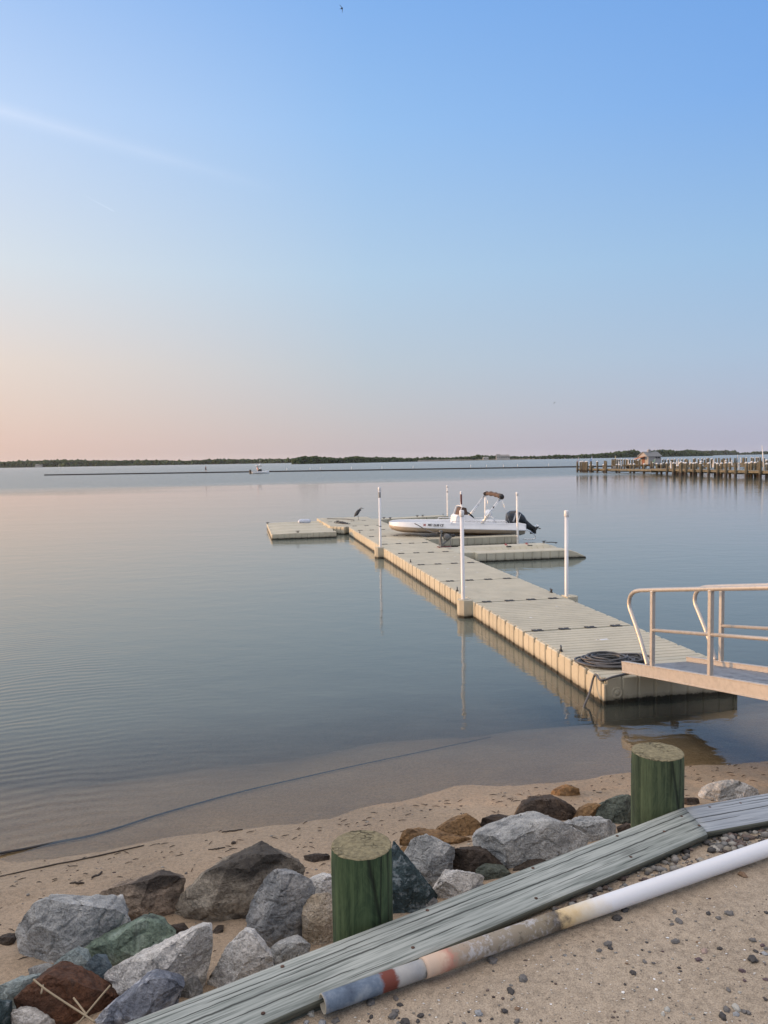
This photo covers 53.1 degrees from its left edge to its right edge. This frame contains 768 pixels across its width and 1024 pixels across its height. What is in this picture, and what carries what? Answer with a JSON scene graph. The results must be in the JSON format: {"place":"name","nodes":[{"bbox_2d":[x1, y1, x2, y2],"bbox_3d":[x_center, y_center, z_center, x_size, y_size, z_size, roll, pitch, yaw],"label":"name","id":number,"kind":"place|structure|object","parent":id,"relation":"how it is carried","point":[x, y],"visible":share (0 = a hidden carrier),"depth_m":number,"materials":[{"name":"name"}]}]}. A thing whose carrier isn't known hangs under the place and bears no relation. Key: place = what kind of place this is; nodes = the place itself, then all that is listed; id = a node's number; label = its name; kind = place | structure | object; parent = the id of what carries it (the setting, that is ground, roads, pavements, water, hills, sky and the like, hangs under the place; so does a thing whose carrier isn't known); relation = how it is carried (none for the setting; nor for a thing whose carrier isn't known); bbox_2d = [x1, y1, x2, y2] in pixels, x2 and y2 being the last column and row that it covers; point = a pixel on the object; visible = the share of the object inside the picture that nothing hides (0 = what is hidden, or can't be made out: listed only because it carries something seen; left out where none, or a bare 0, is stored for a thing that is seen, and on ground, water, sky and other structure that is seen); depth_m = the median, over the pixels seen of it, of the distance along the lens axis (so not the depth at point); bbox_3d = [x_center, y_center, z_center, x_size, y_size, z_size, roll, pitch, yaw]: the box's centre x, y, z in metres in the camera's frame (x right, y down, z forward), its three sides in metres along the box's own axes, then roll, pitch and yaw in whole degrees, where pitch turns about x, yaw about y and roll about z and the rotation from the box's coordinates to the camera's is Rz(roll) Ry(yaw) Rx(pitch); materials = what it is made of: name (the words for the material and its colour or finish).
{"place":"outdoors","nodes":[
{"label":"outdoors","id":0,"kind":"place"},
{"bbox_2d":[0,458,292,467],"bbox_3d":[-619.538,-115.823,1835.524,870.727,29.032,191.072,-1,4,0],"label":"woodland","id":1,"kind":"object","parent":0,"point":[48,463],"visible":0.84,"depth_m":1821.21,"materials":[{"name":"green plant"}]},
{"bbox_2d":[0,454,767,739],"bbox_3d":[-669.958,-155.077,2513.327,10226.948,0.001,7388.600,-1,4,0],"label":"water","id":2,"kind":"structure","parent":0,"point":[132,602],"depth_m":19.06,"materials":[{"name":"liquid"}]},
{"bbox_2d":[249,464,268,473],"bbox_3d":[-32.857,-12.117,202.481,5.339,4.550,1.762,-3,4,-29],"label":"fishing boat","id":3,"kind":"object","parent":2,"relation":"on","point":[259,471],"visible":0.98,"depth_m":202.01,"materials":[{"name":"white plastic"}]},
{"bbox_2d":[266,521,336,539],"bbox_3d":[-3.645,0.811,32.681,2.581,0.509,5.671,-2,4,-10],"label":"jet ski port","id":4,"kind":"object","parent":2,"relation":"on","point":[293,530],"visible":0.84,"depth_m":31.04,"materials":[{"name":"beige plastic"}]},
{"bbox_2d":[298,519,310,522],"bbox_3d":[-3.604,0.425,34.739,0.570,0.207,0.210,-2,4,-10],"label":"fender","id":5,"kind":"object","parent":4,"relation":"on","point":[304,521],"visible":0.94,"depth_m":34.66,"materials":[{"name":"white plastic"}]},
{"bbox_2d":[44,466,620,475],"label":"breakwater","id":6,"kind":"object","parent":2,"relation":"in","point":[323,470],"visible":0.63,"depth_m":228.74,"materials":[{"name":"stone"}]},
{"bbox_2d":[378,487,381,546],"bbox_3d":[-0.101,1.521,23.639,0.091,4.588,0.090,-1,4,0],"label":"mooring pole","id":7,"kind":"object","parent":2,"relation":"in","point":[379,500],"visible":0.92,"depth_m":23.51,"materials":[{"name":"white plastic"}]},
{"bbox_2d":[375,515,448,523],"bbox_3d":[1.093,0.465,36.133,4.086,0.594,0.926,-3,4,-26],"label":"finger float","id":8,"kind":"object","parent":2,"relation":"on","point":[385,519],"visible":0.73,"depth_m":36.03,"materials":[{"name":"beige plastic"}]},
{"bbox_2d":[459,510,464,598],"bbox_3d":[1.502,2.176,14.633,0.093,4.438,0.090,-1,4,0],"label":"mooring pole","id":9,"kind":"object","parent":2,"relation":"in","point":[461,513],"visible":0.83,"depth_m":14.51,"materials":[{"name":"white plastic"}]},
{"bbox_2d":[411,533,516,546],"bbox_3d":[2.559,1.036,27.774,3.780,0.510,2.956,-2,4,-10],"label":"floating dock","id":10,"kind":"object","parent":2,"relation":"on","point":[470,540],"visible":0.46,"depth_m":26.49,"materials":[{"name":"beige plastic"}]},
{"bbox_2d":[389,491,540,539],"bbox_3d":[2.979,0.161,27.817,5.671,1.748,2.029,-2,4,-10],"label":"motorboat","id":11,"kind":"object","parent":10,"relation":"on","point":[486,525],"visible":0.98,"depth_m":27.20,"materials":[{"name":"white plastic"}]},
{"bbox_2d":[445,541,585,562],"bbox_3d":[3.878,1.282,23.429,3.940,0.559,2.016,-2,4,-10],"label":"floating dock","id":12,"kind":"object","parent":2,"relation":"on","point":[526,551],"visible":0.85,"depth_m":22.62,"materials":[{"name":"beige plastic"}]},
{"bbox_2d":[516,492,518,543],"bbox_3d":[4.622,1.419,26.643,0.092,4.228,0.090,-1,4,0],"label":"mooring pole","id":13,"kind":"object","parent":2,"relation":"in","point":[517,524],"visible":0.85,"depth_m":26.54,"materials":[{"name":"white plastic"}]},
{"bbox_2d":[317,517,736,722],"bbox_3d":[0.819,1.352,23.051,2.546,0.614,27.810,-2,4,-11],"label":"floating dock","id":14,"kind":"object","parent":2,"relation":"on","point":[555,633],"visible":0.77,"depth_m":12.26,"materials":[{"name":"beige plastic"}]},
{"bbox_2d":[437,530,454,547],"bbox_3d":[1.886,0.815,23.455,0.575,0.515,0.240,-2,4,-10],"label":"winch stand","id":15,"kind":"object","parent":14,"relation":"on","point":[447,537],"visible":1,"depth_m":23.41,"materials":[{"name":"grey metal"}]},
{"bbox_2d":[574,651,649,721],"bbox_3d":[2.906,2.152,9.671,0.972,0.570,1.386,0,4,11],"label":"hose","id":16,"kind":"object","parent":14,"relation":"on","point":[610,659],"visible":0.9,"depth_m":9.83,"materials":[{"name":"rubber"}]},
{"bbox_2d":[621,583,767,700],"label":"gangway","id":17,"kind":"object","parent":14,"relation":"on","point":[711,671],"visible":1,"depth_m":8.18,"materials":[{"name":"metal"}]},
{"bbox_2d":[564,510,568,595],"bbox_3d":[3.520,2.154,14.825,0.092,4.388,0.090,-1,4,0],"label":"mooring pole","id":18,"kind":"object","parent":2,"relation":"in","point":[566,513],"visible":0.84,"depth_m":14.70,"materials":[{"name":"white plastic"}]},
{"bbox_2d":[578,468,658,472],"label":"marina pier","id":19,"kind":"structure","parent":2,"relation":"on","point":[626,470],"depth_m":135.69,"materials":[{"name":"brown wood"}]},
{"bbox_2d":[680,461,682,475],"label":"marina piling","id":20,"kind":"object","parent":2,"relation":"in","point":[681,468],"visible":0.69,"depth_m":110.29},
{"bbox_2d":[699,462,701,475],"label":"marina piling","id":21,"kind":"object","parent":2,"relation":"in","point":[700,468],"visible":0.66,"depth_m":109.90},
{"bbox_2d":[650,468,767,474],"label":"marina pier","id":22,"kind":"structure","parent":21,"relation":"on","point":[713,471],"depth_m":108.09,"materials":[{"name":"brown wood"}]},
{"bbox_2d":[668,465,762,468],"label":"marina pier","id":23,"kind":"structure","parent":2,"relation":"on","point":[711,466],"depth_m":143.39,"materials":[{"name":"brown wood"}]},
{"bbox_2d":[724,462,726,476],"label":"marina piling","id":24,"kind":"object","parent":2,"relation":"in","point":[725,469],"visible":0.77,"depth_m":103.28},
{"bbox_2d":[744,462,747,476],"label":"marina piling","id":25,"kind":"object","parent":2,"relation":"in","point":[746,470],"visible":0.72,"depth_m":98.52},
{"bbox_2d":[758,461,761,477],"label":"marina piling","id":26,"kind":"object","parent":2,"relation":"in","point":[760,469],"visible":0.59,"depth_m":95.46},
{"bbox_2d":[0,663,767,1023],"bbox_3d":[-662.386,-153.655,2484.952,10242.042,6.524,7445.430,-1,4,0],"label":"beach ground","id":27,"kind":"structure","parent":0,"point":[74,787],"depth_m":7.52,"materials":[{"name":"sand"}]},
{"bbox_2d":[0,999,11,1023],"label":"rock","id":28,"kind":"object","parent":27,"relation":"on","point":[5,1010],"visible":0.97,"depth_m":3.59,"materials":[{"name":"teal stone"}]},
{"bbox_2d":[0,933,16,945],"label":"rock","id":29,"kind":"object","parent":27,"relation":"on","point":[7,939],"visible":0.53,"depth_m":4.60,"materials":[{"name":"stone"}]},
{"bbox_2d":[0,973,40,1009],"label":"rock","id":30,"kind":"object","parent":27,"relation":"on","point":[11,989],"visible":0.41,"depth_m":3.81,"materials":[{"name":"grey stone"}]},
{"bbox_2d":[11,1006,54,1023],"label":"rock","id":31,"kind":"object","parent":27,"relation":"on","point":[27,1015],"visible":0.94,"depth_m":3.58,"materials":[{"name":"stone"}]},
{"bbox_2d":[28,963,52,974],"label":"rock","id":32,"kind":"object","parent":27,"relation":"on","point":[39,968],"visible":0.25,"depth_m":4.16,"materials":[{"name":"grey stone"}]},
{"bbox_2d":[13,960,118,1023],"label":"rock","id":33,"kind":"object","parent":27,"relation":"on","point":[67,981],"visible":0.85,"depth_m":3.66,"materials":[{"name":"brown stone"}]},
{"bbox_2d":[33,979,95,1022],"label":"reed stalk","id":34,"kind":"object","parent":33,"relation":"on","point":[63,1001],"visible":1,"depth_m":2.73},
{"bbox_2d":[73,997,87,1015],"bbox_3d":[-1.097,1.784,2.775,0.007,0.014,0.133,-4,5,-41],"label":"reed stalk","id":35,"kind":"object","parent":33,"relation":"on","point":[79,1005],"visible":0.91,"depth_m":2.77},
{"bbox_2d":[77,985,110,1023],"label":"reed stalk","id":36,"kind":"object","parent":33,"relation":"on","point":[96,1001],"visible":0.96,"depth_m":2.75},
{"bbox_2d":[51,946,91,967],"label":"rock","id":37,"kind":"object","parent":27,"relation":"on","point":[79,955],"visible":0.3,"depth_m":4.08,"materials":[{"name":"grey stone"}]},
{"bbox_2d":[0,845,143,876],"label":"twig","id":38,"kind":"object","parent":27,"relation":"on","point":[72,860],"visible":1,"depth_m":5.82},
{"bbox_2d":[15,894,130,962],"bbox_3d":[-1.804,2.454,4.480,0.678,0.495,0.405,-1,4,0],"label":"rock","id":39,"kind":"object","parent":27,"relation":"on","point":[52,928],"visible":0.73,"depth_m":4.37,"materials":[{"name":"grey stone"}]},
{"bbox_2d":[85,954,111,978],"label":"rock","id":40,"kind":"object","parent":27,"relation":"on","point":[100,965],"visible":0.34,"depth_m":3.90,"materials":[{"name":"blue stone"}]},
{"bbox_2d":[84,912,175,965],"bbox_3d":[-1.453,2.475,4.357,0.543,0.337,0.289,-1,4,0],"label":"rock","id":41,"kind":"object","parent":27,"relation":"on","point":[121,943],"visible":0.5,"depth_m":4.29,"materials":[{"name":"green stone"}]},
{"bbox_2d":[95,969,184,1023],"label":"rock","id":42,"kind":"object","parent":27,"relation":"on","point":[152,991],"visible":0.87,"depth_m":3.55,"materials":[{"name":"grey stone"}]},
{"bbox_2d":[99,870,185,920],"bbox_3d":[-1.540,2.469,4.904,0.590,0.433,0.323,0,4,17],"label":"rock","id":43,"kind":"object","parent":27,"relation":"on","point":[158,892],"visible":0.57,"depth_m":4.79,"materials":[{"name":"brown stone"}]},
{"bbox_2d":[104,922,212,996],"bbox_3d":[-1.136,2.314,3.863,0.552,0.484,0.283,-1,4,0],"label":"rock","id":44,"kind":"object","parent":27,"relation":"on","point":[187,954],"visible":0.65,"depth_m":3.81,"materials":[{"name":"stone"}]},
{"bbox_2d":[171,923,188,933],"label":"rock","id":45,"kind":"object","parent":27,"relation":"on","point":[179,927],"visible":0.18,"depth_m":4.49,"materials":[{"name":"stone"}]},
{"bbox_2d":[181,977,202,997],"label":"rock","id":46,"kind":"object","parent":27,"relation":"on","point":[192,987],"visible":0.43,"depth_m":3.78,"materials":[{"name":"stone"}]},
{"bbox_2d":[213,925,223,933],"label":"rock","id":47,"kind":"object","parent":27,"relation":"on","point":[218,929],"visible":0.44,"depth_m":4.55,"materials":[{"name":"stone"}]},
{"bbox_2d":[174,841,304,921],"bbox_3d":[-0.936,2.421,4.891,0.855,0.579,0.455,-1,4,0],"label":"rock","id":48,"kind":"object","parent":27,"relation":"on","point":[225,888],"visible":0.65,"depth_m":4.73,"materials":[{"name":"brown stone"}]},
{"bbox_2d":[207,927,273,987],"bbox_3d":[-0.721,2.328,3.875,0.357,0.466,0.198,-1,4,0],"label":"rock","id":49,"kind":"object","parent":27,"relation":"on","point":[246,952],"visible":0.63,"depth_m":3.82,"materials":[{"name":"stone"}]},
{"bbox_2d":[0,737,490,854],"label":"hose","id":50,"kind":"object","parent":27,"relation":"on","point":[46,844],"visible":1,"depth_m":6.71,"materials":[{"name":"black rubber"}]},
{"bbox_2d":[246,868,314,946],"bbox_3d":[-0.590,2.303,4.406,0.403,0.567,0.248,-1,4,0],"label":"rock","id":51,"kind":"object","parent":27,"relation":"on","point":[277,904],"visible":0.66,"depth_m":4.32,"materials":[{"name":"stone"}]},
{"bbox_2d":[270,934,310,965],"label":"rock","id":52,"kind":"object","parent":27,"relation":"on","point":[288,948],"visible":0.38,"depth_m":4.07,"materials":[{"name":"grey stone"}]},
{"bbox_2d":[304,853,329,861],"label":"rock","id":53,"kind":"object","parent":27,"relation":"on","point":[316,857],"visible":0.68,"depth_m":5.59,"materials":[{"name":"stone"}]},
{"bbox_2d":[302,892,332,944],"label":"rock","id":54,"kind":"object","parent":27,"relation":"on","point":[317,923],"visible":0.75,"depth_m":4.30,"materials":[{"name":"beige stone"}]},
{"bbox_2d":[310,873,331,895],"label":"rock","id":55,"kind":"object","parent":27,"relation":"on","point":[322,882],"visible":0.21,"depth_m":4.66,"materials":[{"name":"stone"}]},
{"bbox_2d":[331,830,392,942],"bbox_3d":[-0.077,2.243,3.188,0.248,1.798,0.248,-1,4,0],"label":"piling","id":56,"kind":"object","parent":27,"relation":"on","point":[361,878],"visible":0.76,"depth_m":3.04,"materials":[{"name":"wood"}]},
{"bbox_2d":[0,763,767,959],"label":"beach litter","id":57,"kind":"object","parent":27,"relation":"on","point":[321,829],"visible":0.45,"depth_m":6.11,"materials":[{"name":"stone"}]},
{"bbox_2d":[391,841,437,913],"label":"rock","id":58,"kind":"object","parent":27,"relation":"on","point":[413,890],"visible":0.6,"depth_m":4.66,"materials":[{"name":"grey stone"}]},
{"bbox_2d":[404,834,454,887],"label":"rock","id":59,"kind":"object","parent":27,"relation":"on","point":[431,858],"visible":0.56,"depth_m":5.04,"materials":[{"name":"grey stone"}]},
{"bbox_2d":[426,897,437,906],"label":"rock","id":60,"kind":"object","parent":27,"relation":"on","point":[433,900],"visible":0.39,"depth_m":4.68,"materials":[{"name":"stone"}]},
{"bbox_2d":[399,827,470,845],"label":"rock","id":61,"kind":"object","parent":27,"relation":"on","point":[407,835],"visible":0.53,"depth_m":5.78,"materials":[{"name":"stone"}]},
{"bbox_2d":[126,793,767,1023],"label":"timber bulkhead","id":62,"kind":"object","parent":27,"relation":"on","point":[288,991],"visible":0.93,"depth_m":3.02,"materials":[{"name":"grey wood"}]},
{"bbox_2d":[435,813,480,835],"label":"rock","id":63,"kind":"object","parent":27,"relation":"on","point":[465,824],"visible":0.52,"depth_m":5.93,"materials":[{"name":"stone"}]},
{"bbox_2d":[433,869,483,897],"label":"rock","id":64,"kind":"object","parent":27,"relation":"on","point":[450,883],"visible":0.65,"depth_m":4.80,"materials":[{"name":"stone"}]},
{"bbox_2d":[453,846,508,872],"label":"rock","id":65,"kind":"object","parent":27,"relation":"on","point":[471,858],"visible":0.46,"depth_m":5.12,"materials":[{"name":"stone"}]},
{"bbox_2d":[475,863,510,879],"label":"rock","id":66,"kind":"object","parent":27,"relation":"on","point":[488,871],"visible":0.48,"depth_m":5.00,"materials":[{"name":"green stone"}]},
{"bbox_2d":[480,814,507,826],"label":"rock","id":67,"kind":"object","parent":27,"relation":"on","point":[490,819],"visible":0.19,"depth_m":5.94,"materials":[{"name":"stone"}]},
{"bbox_2d":[513,858,545,870],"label":"rock","id":68,"kind":"object","parent":27,"relation":"on","point":[527,864],"visible":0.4,"depth_m":5.10,"materials":[{"name":"stone"}]},
{"bbox_2d":[472,811,589,868],"bbox_3d":[1.020,2.329,5.328,0.816,0.450,0.416,-1,4,0],"label":"rock","id":69,"kind":"object","parent":27,"relation":"on","point":[510,841],"visible":0.75,"depth_m":5.22,"materials":[{"name":"grey stone"}]},
{"bbox_2d":[514,794,576,820],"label":"rock","id":70,"kind":"object","parent":27,"relation":"on","point":[552,806],"visible":0.5,"depth_m":6.13,"materials":[{"name":"brown stone"}]},
{"bbox_2d":[551,784,579,795],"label":"rock","id":71,"kind":"object","parent":27,"relation":"on","point":[566,790],"visible":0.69,"depth_m":6.75,"materials":[{"name":"stone"}]},
{"bbox_2d":[573,803,599,817],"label":"rock","id":72,"kind":"object","parent":27,"relation":"on","point":[588,809],"visible":0.49,"depth_m":6.09,"materials":[{"name":"stone"}]},
{"bbox_2d":[564,816,615,841],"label":"rock","id":73,"kind":"object","parent":27,"relation":"on","point":[594,828],"visible":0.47,"depth_m":5.72,"materials":[{"name":"grey stone"}]},
{"bbox_2d":[595,794,630,823],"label":"rock","id":74,"kind":"object","parent":27,"relation":"on","point":[616,809],"visible":0.5,"depth_m":6.03,"materials":[{"name":"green stone"}]},
{"bbox_2d":[617,823,630,832],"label":"rock","id":75,"kind":"object","parent":27,"relation":"on","point":[623,827],"visible":0.32,"depth_m":5.77,"materials":[{"name":"brown stone"}]},
{"bbox_2d":[631,742,684,827],"bbox_3d":[1.452,2.151,4.101,0.266,1.807,0.266,-1,4,0],"label":"piling","id":76,"kind":"object","parent":27,"relation":"on","point":[657,777],"visible":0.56,"depth_m":3.95,"materials":[{"name":"wood"}]},
{"bbox_2d":[684,797,699,804],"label":"rock","id":77,"kind":"object","parent":27,"relation":"on","point":[691,801],"visible":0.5,"depth_m":6.38,"materials":[{"name":"stone"}]},
{"bbox_2d":[698,779,742,800],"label":"rock","id":78,"kind":"object","parent":27,"relation":"on","point":[722,790],"visible":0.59,"depth_m":6.52,"materials":[{"name":"grey stone"}]},
{"bbox_2d":[734,782,758,798],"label":"rock","id":79,"kind":"object","parent":27,"relation":"on","point":[743,790],"visible":0.35,"depth_m":6.51,"materials":[{"name":"stone"}]},
{"bbox_2d":[0,0,767,461],"label":"sky","id":80,"kind":"structure","parent":0,"point":[231,229],"materials":[{"name":"blue"}]},
{"bbox_2d":[418,457,620,461],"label":"shore","id":81,"kind":"structure","parent":0,"point":[482,459],"depth_m":1225.92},
{"bbox_2d":[500,454,509,459],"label":"house","id":82,"kind":"structure","parent":81,"relation":"on","point":[504,457],"depth_m":1143.20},
{"bbox_2d":[415,452,626,459],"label":"woodland","id":83,"kind":"object","parent":81,"relation":"on","point":[601,455],"visible":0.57,"depth_m":1341.86,"materials":[{"name":"green plant"}]},
{"bbox_2d":[288,828,767,1023],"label":"sand bank","id":84,"kind":"structure","parent":0,"point":[652,915],"depth_m":2.77,"materials":[{"name":"sand"}]},
{"bbox_2d":[366,998,374,1005],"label":"pebble","id":85,"kind":"object","parent":84,"relation":"on","point":[370,1002],"visible":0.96,"depth_m":2.63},
{"bbox_2d":[388,1011,397,1019],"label":"pebble","id":86,"kind":"object","parent":84,"relation":"on","point":[393,1015],"visible":1,"depth_m":2.57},
{"bbox_2d":[400,1017,409,1023],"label":"pebble","id":87,"kind":"object","parent":84,"relation":"on","point":[405,1020],"visible":1,"depth_m":2.54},
{"bbox_2d":[487,956,497,963],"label":"pebble","id":88,"kind":"object","parent":84,"relation":"on","point":[492,960],"visible":1,"depth_m":2.84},
{"bbox_2d":[507,986,514,994],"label":"pebble","id":89,"kind":"object","parent":84,"relation":"on","point":[510,990],"visible":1,"depth_m":2.67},
{"bbox_2d":[519,974,527,982],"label":"pebble","id":90,"kind":"object","parent":84,"relation":"on","point":[523,978],"visible":1,"depth_m":2.73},
{"bbox_2d":[319,839,767,1014],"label":"pipe","id":91,"kind":"object","parent":84,"relation":"on","point":[431,965],"visible":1,"depth_m":2.93,"materials":[{"name":"plastic"}]},
{"bbox_2d":[354,885,767,1023],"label":"shell grit","id":92,"kind":"object","parent":84,"relation":"on","point":[540,1020],"visible":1,"depth_m":2.71,"materials":[{"name":"sand"}]},
{"bbox_2d":[611,914,622,920],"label":"pebble","id":93,"kind":"object","parent":84,"relation":"on","point":[616,917],"visible":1,"depth_m":3.08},
{"bbox_2d":[719,1011,726,1020],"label":"pebble","id":94,"kind":"object","parent":84,"relation":"on","point":[722,1015],"visible":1,"depth_m":2.53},
{"bbox_2d":[724,910,733,915],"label":"pebble","id":95,"kind":"object","parent":84,"relation":"on","point":[729,913],"visible":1,"depth_m":3.10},
{"bbox_2d":[731,1003,740,1011],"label":"pebble","id":96,"kind":"object","parent":84,"relation":"on","point":[735,1006],"visible":1,"depth_m":2.58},
{"bbox_2d":[747,955,757,962],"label":"pebble","id":97,"kind":"object","parent":84,"relation":"on","point":[752,958],"visible":1,"depth_m":2.81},
{"bbox_2d":[550,828,767,910],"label":"gravel","id":98,"kind":"structure","parent":0,"point":[730,841],"depth_m":3.58,"materials":[{"name":"gravel"}]},
{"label":"marina piling","id":99,"kind":"object","parent":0,"visible":0},
{"bbox_2d":[611,463,764,466],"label":"marina pier","id":100,"kind":"structure","parent":99,"relation":"on","point":[669,464],"depth_m":180.06,"materials":[{"name":"brown wood"}]},
{"bbox_2d":[635,449,662,463],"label":"pier house","id":101,"kind":"structure","parent":100,"relation":"on","point":[648,456],"depth_m":178.04,"materials":[{"name":"white"}]},
{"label":"far shore","id":102,"kind":"structure","parent":0,"visible":0},
{"bbox_2d":[291,456,417,463],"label":"woodland","id":103,"kind":"object","parent":102,"relation":"on","point":[320,460],"visible":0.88,"depth_m":992.42,"materials":[{"name":"green plant"}]},
{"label":"far shore","id":104,"kind":"structure","parent":0,"visible":0},
{"bbox_2d":[613,449,712,457],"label":"woodland","id":105,"kind":"object","parent":104,"relation":"on","point":[662,452],"visible":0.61,"depth_m":1552.29,"materials":[{"name":"green plant"}]},
{"bbox_3d":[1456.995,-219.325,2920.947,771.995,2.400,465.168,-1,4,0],"label":"far shore","id":106,"kind":"structure","parent":0,"visible":0},
{"bbox_2d":[696,450,767,454],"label":"woodland","id":107,"kind":"object","parent":106,"relation":"on","point":[722,452],"visible":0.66,"depth_m":2766.25,"materials":[{"name":"green plant"}]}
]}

